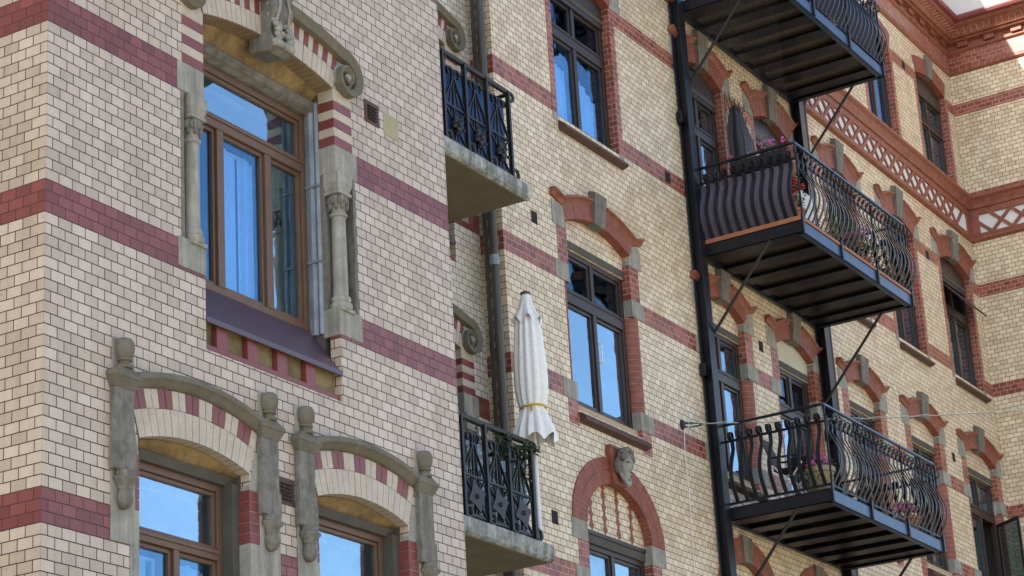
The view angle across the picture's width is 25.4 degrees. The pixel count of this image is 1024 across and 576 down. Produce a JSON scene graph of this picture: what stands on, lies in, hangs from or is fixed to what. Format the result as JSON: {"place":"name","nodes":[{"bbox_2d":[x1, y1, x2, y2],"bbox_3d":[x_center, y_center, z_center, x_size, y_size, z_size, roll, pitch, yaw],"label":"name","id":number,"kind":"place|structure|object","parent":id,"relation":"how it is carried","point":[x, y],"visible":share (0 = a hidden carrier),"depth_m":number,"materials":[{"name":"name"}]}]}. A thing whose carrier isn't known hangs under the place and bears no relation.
{"place":"outdoors","nodes":[
{"label":"outdoors","id":0,"kind":"place"},
{"label":"street","id":1,"kind":"structure","parent":0,"visible":0},
{"bbox_2d":[0,0,498,575],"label":"brick building","id":2,"kind":"structure","parent":1,"relation":"on","point":[242,326],"depth_m":16.39,"materials":[{"name":"brick"}]},
{"bbox_2d":[138,461,221,575],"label":"window","id":3,"kind":"structure","parent":2,"relation":"in","point":[192,546],"depth_m":15.75,"materials":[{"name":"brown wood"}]},
{"bbox_2d":[199,62,309,331],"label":"window","id":4,"kind":"structure","parent":2,"relation":"in","point":[280,157],"depth_m":17.51,"materials":[{"name":"brown wood"}]},
{"bbox_2d":[318,518,383,575],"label":"window","id":5,"kind":"structure","parent":2,"relation":"in","point":[355,552],"depth_m":17.53,"materials":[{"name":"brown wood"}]},
{"bbox_2d":[439,46,530,222],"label":"stone balcony","id":6,"kind":"structure","parent":2,"relation":"attached to","point":[481,178],"depth_m":23.63,"materials":[{"name":"concrete"}]},
{"bbox_2d":[470,0,507,575],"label":"cable duct","id":7,"kind":"object","parent":2,"relation":"attached to","point":[488,279],"visible":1,"depth_m":24.73,"materials":[{"name":"black metal"}]},
{"bbox_2d":[475,0,517,575],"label":"downpipe","id":8,"kind":"object","parent":2,"relation":"attached to","point":[494,260],"visible":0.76,"depth_m":24.67,"materials":[{"name":"grey metal"}]},
{"bbox_2d":[458,411,554,575],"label":"stone balcony","id":9,"kind":"structure","parent":2,"relation":"attached to","point":[491,547],"depth_m":22.22,"materials":[{"name":"concrete"}]},
{"bbox_2d":[492,432,541,486],"bbox_3d":[0.077,1.723,22.663,0.221,0.548,0.813,-15,-23,28],"label":"climbing plant","id":10,"kind":"object","parent":9,"relation":"attached to","point":[524,449],"visible":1,"depth_m":22.71,"materials":[{"name":"green plant"}]},
{"bbox_2d":[511,291,558,541],"bbox_3d":[0.222,1.311,23.240,0.481,2.718,0.485,-15,-23,28],"label":"parasol","id":11,"kind":"object","parent":9,"relation":"on","point":[534,424],"visible":0.98,"depth_m":23.26,"materials":[{"name":"beige fabric"}]},
{"bbox_2d":[668,0,736,575],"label":"steel post","id":12,"kind":"object","parent":1,"relation":"on","point":[708,369],"visible":1,"depth_m":29.05,"materials":[{"name":"black metal"}]},
{"bbox_2d":[466,0,1023,575],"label":"brick building","id":13,"kind":"structure","parent":1,"relation":"on","point":[922,140],"depth_m":29.99,"materials":[{"name":"beige brick"}]},
{"bbox_2d":[550,0,609,148],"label":"window","id":14,"kind":"structure","parent":13,"relation":"in","point":[577,44],"depth_m":28.23,"materials":[{"name":"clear glass"}]},
{"bbox_2d":[566,251,632,428],"bbox_3d":[0.801,0.655,26.769,0.484,2.102,1.668,-15,-23,28],"label":"window","id":15,"kind":"structure","parent":13,"relation":"in","point":[594,295],"depth_m":27.15,"materials":[{"name":"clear glass"}]},
{"bbox_2d":[589,543,644,575],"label":"window","id":16,"kind":"structure","parent":13,"relation":"in","point":[603,562],"depth_m":25.88,"materials":[{"name":"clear glass"}]},
{"bbox_2d":[692,99,720,186],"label":"window","id":17,"kind":"structure","parent":13,"relation":"in","point":[703,146],"depth_m":31.09,"materials":[{"name":"clear glass"}]},
{"bbox_2d":[714,333,749,481],"bbox_3d":[2.561,1.555,29.502,0.484,2.102,1.329,-15,-23,28],"label":"window","id":18,"kind":"structure","parent":13,"relation":"in","point":[726,350],"depth_m":29.81,"materials":[{"name":"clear glass"}]},
{"bbox_2d":[723,90,748,129],"bbox_3d":[3.160,-2.011,31.512,0.011,1.386,0.719,-15,-23,28],"label":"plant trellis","id":19,"kind":"object","parent":13,"relation":"attached to","point":[733,104],"visible":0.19,"depth_m":31.58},
{"bbox_2d":[717,141,778,175],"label":"window","id":20,"kind":"structure","parent":13,"relation":"in","point":[758,149],"depth_m":32.55,"materials":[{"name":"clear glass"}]},
{"bbox_2d":[739,368,813,494],"bbox_3d":[3.721,2.163,31.296,0.484,2.133,1.337,-15,-23,28],"label":"window","id":21,"kind":"structure","parent":13,"relation":"in","point":[794,391],"depth_m":31.44,"materials":[{"name":"clear glass"}]},
{"bbox_2d":[683,0,886,174],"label":"steel balcony","id":22,"kind":"structure","parent":13,"relation":"attached to","point":[820,54],"depth_m":32.00,"materials":[{"name":"black metal"}]},
{"bbox_2d":[684,0,916,403],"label":"steel balcony","id":23,"kind":"structure","parent":13,"relation":"attached to","point":[763,238],"depth_m":29.82,"materials":[{"name":"metal"}]},
{"bbox_2d":[727,105,757,178],"bbox_3d":[3.106,-1.463,30.316,0.308,2.078,0.570,-15,-23,28],"label":"parasol","id":24,"kind":"object","parent":23,"relation":"on","point":[737,141],"visible":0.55,"depth_m":30.36,"materials":[{"name":"grey fabric"}]},
{"bbox_2d":[727,136,791,176],"bbox_3d":[3.203,-1.719,29.478,0.874,0.366,0.192,-15,-23,28],"label":"flower box","id":25,"kind":"object","parent":23,"relation":"attached to","point":[781,151],"visible":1,"depth_m":29.39,"materials":[{"name":"pink plant"}]},
{"bbox_2d":[791,172,805,214],"bbox_3d":[3.625,-1.125,29.164,0.359,0.758,0.386,-15,-23,28],"label":"potted plant","id":26,"kind":"object","parent":23,"relation":"on","point":[794,181],"visible":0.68,"depth_m":29.14,"materials":[{"name":"red plant"}]},
{"bbox_2d":[801,190,814,223],"bbox_3d":[3.878,-0.954,29.708,0.023,0.616,0.346,-15,-23,28],"label":"hanging towel","id":27,"kind":"object","parent":23,"relation":"hanging from","point":[806,200],"visible":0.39,"depth_m":29.77,"materials":[{"name":"white fabric"}]},
{"bbox_2d":[818,205,858,248],"bbox_3d":[4.380,-0.765,30.390,0.492,0.845,0.521,-15,-23,28],"label":"potted plant","id":28,"kind":"object","parent":23,"relation":"on","point":[836,223],"visible":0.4,"depth_m":30.38,"materials":[{"name":"green plant"}]},
{"bbox_2d":[845,221,872,262],"bbox_3d":[4.728,-0.570,30.910,0.428,0.798,0.408,-15,-23,28],"label":"potted plant","id":29,"kind":"object","parent":23,"relation":"on","point":[854,242],"visible":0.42,"depth_m":30.90,"materials":[{"name":"green plant"}]},
{"bbox_2d":[856,223,898,274],"bbox_3d":[5.063,-0.460,31.464,0.561,0.936,0.580,-15,-23,28],"label":"potted plant","id":30,"kind":"object","parent":23,"relation":"on","point":[887,269],"visible":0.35,"depth_m":31.45,"materials":[{"name":"green plant"}]},
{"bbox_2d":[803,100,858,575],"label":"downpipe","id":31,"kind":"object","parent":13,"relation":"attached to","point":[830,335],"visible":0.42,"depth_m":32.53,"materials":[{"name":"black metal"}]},
{"bbox_2d":[719,402,947,575],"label":"steel balcony","id":32,"kind":"structure","parent":13,"relation":"attached to","point":[833,526],"depth_m":28.75,"materials":[{"name":"black metal"}]},
{"bbox_2d":[763,439,810,497],"bbox_3d":[3.466,2.274,28.340,0.599,0.894,0.309,-15,-23,28],"label":"garden chair","id":33,"kind":"object","parent":32,"relation":"on","point":[774,461],"visible":0.47,"depth_m":28.35,"materials":[{"name":"white paint"}]},
{"bbox_2d":[791,455,821,493],"bbox_3d":[3.756,2.513,28.764,0.477,0.696,0.477,-15,-23,28],"label":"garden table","id":34,"kind":"object","parent":32,"relation":"on","point":[801,457],"visible":0.2,"depth_m":28.76,"materials":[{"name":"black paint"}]},
{"bbox_2d":[804,453,835,491],"bbox_3d":[3.806,2.307,27.976,0.383,0.524,0.388,-15,-23,28],"label":"potted plant","id":35,"kind":"object","parent":32,"relation":"on","point":[825,466],"visible":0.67,"depth_m":27.84,"materials":[{"name":"beige plant"}]},
{"bbox_2d":[893,500,920,528],"bbox_3d":[5.283,3.089,30.291,0.381,0.491,0.382,-15,-23,28],"label":"potted plant","id":36,"kind":"object","parent":32,"relation":"on","point":[904,509],"visible":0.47,"depth_m":30.22,"materials":[{"name":"pink plant"}]},
{"bbox_2d":[826,198,852,249],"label":"window","id":37,"kind":"structure","parent":13,"relation":"in","point":[831,222],"depth_m":34.58,"materials":[{"name":"glass"}]},
{"bbox_2d":[680,410,1023,429],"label":"guy wire","id":38,"kind":"object","parent":13,"relation":"attached to","point":[682,424],"visible":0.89,"depth_m":28.93,"materials":[{"name":"black paint"}]},
{"bbox_2d":[684,424,698,572],"bbox_3d":[2.344,4.217,26.974,0.279,5.464,0.035,8,-23,-29],"label":"hanging cable","id":39,"kind":"object","parent":38,"relation":"hanging from","point":[689,494],"visible":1,"depth_m":27.56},
{"bbox_2d":[850,408,883,512],"bbox_3d":[4.974,2.789,33.248,0.484,2.102,1.337,-15,-23,28],"label":"window","id":40,"kind":"structure","parent":13,"relation":"in","point":[869,423],"depth_m":33.55,"materials":[{"name":"clear glass"}]},
{"bbox_2d":[867,60,891,128],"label":"window","id":41,"kind":"structure","parent":13,"relation":"in","point":[877,89],"depth_m":37.93,"materials":[{"name":"clear glass"}]},
{"bbox_2d":[888,245,919,349],"bbox_3d":[6.019,0.137,36.404,0.484,1.940,1.352,-15,-23,28],"label":"window","id":42,"kind":"structure","parent":13,"relation":"in","point":[906,318],"depth_m":36.59,"materials":[{"name":"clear glass"}]},
{"bbox_2d":[886,87,947,175],"bbox_3d":[7.108,-2.552,39.658,0.484,1.725,1.522,-15,-23,28],"label":"window","id":43,"kind":"structure","parent":13,"relation":"in","point":[931,123],"depth_m":39.99,"materials":[{"name":"clear glass"}]},
{"bbox_2d":[912,443,947,571],"bbox_3d":[6.224,3.429,35.188,0.484,2.102,1.352,-15,-23,28],"label":"window","id":44,"kind":"structure","parent":13,"relation":"in","point":[938,560],"depth_m":35.36,"materials":[{"name":"clear glass"}]},
{"bbox_2d":[914,282,976,386],"bbox_3d":[7.317,0.801,38.420,0.484,1.940,1.522,-15,-23,28],"label":"window","id":45,"kind":"structure","parent":13,"relation":"in","point":[955,306],"depth_m":38.74,"materials":[{"name":"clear glass"}]},
{"bbox_2d":[947,474,1001,575],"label":"window","id":46,"kind":"structure","parent":13,"relation":"in","point":[982,512],"depth_m":37.50,"materials":[{"name":"clear glass"}]},
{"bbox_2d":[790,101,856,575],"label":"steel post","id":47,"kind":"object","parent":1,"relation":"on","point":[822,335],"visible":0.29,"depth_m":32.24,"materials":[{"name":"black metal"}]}
]}

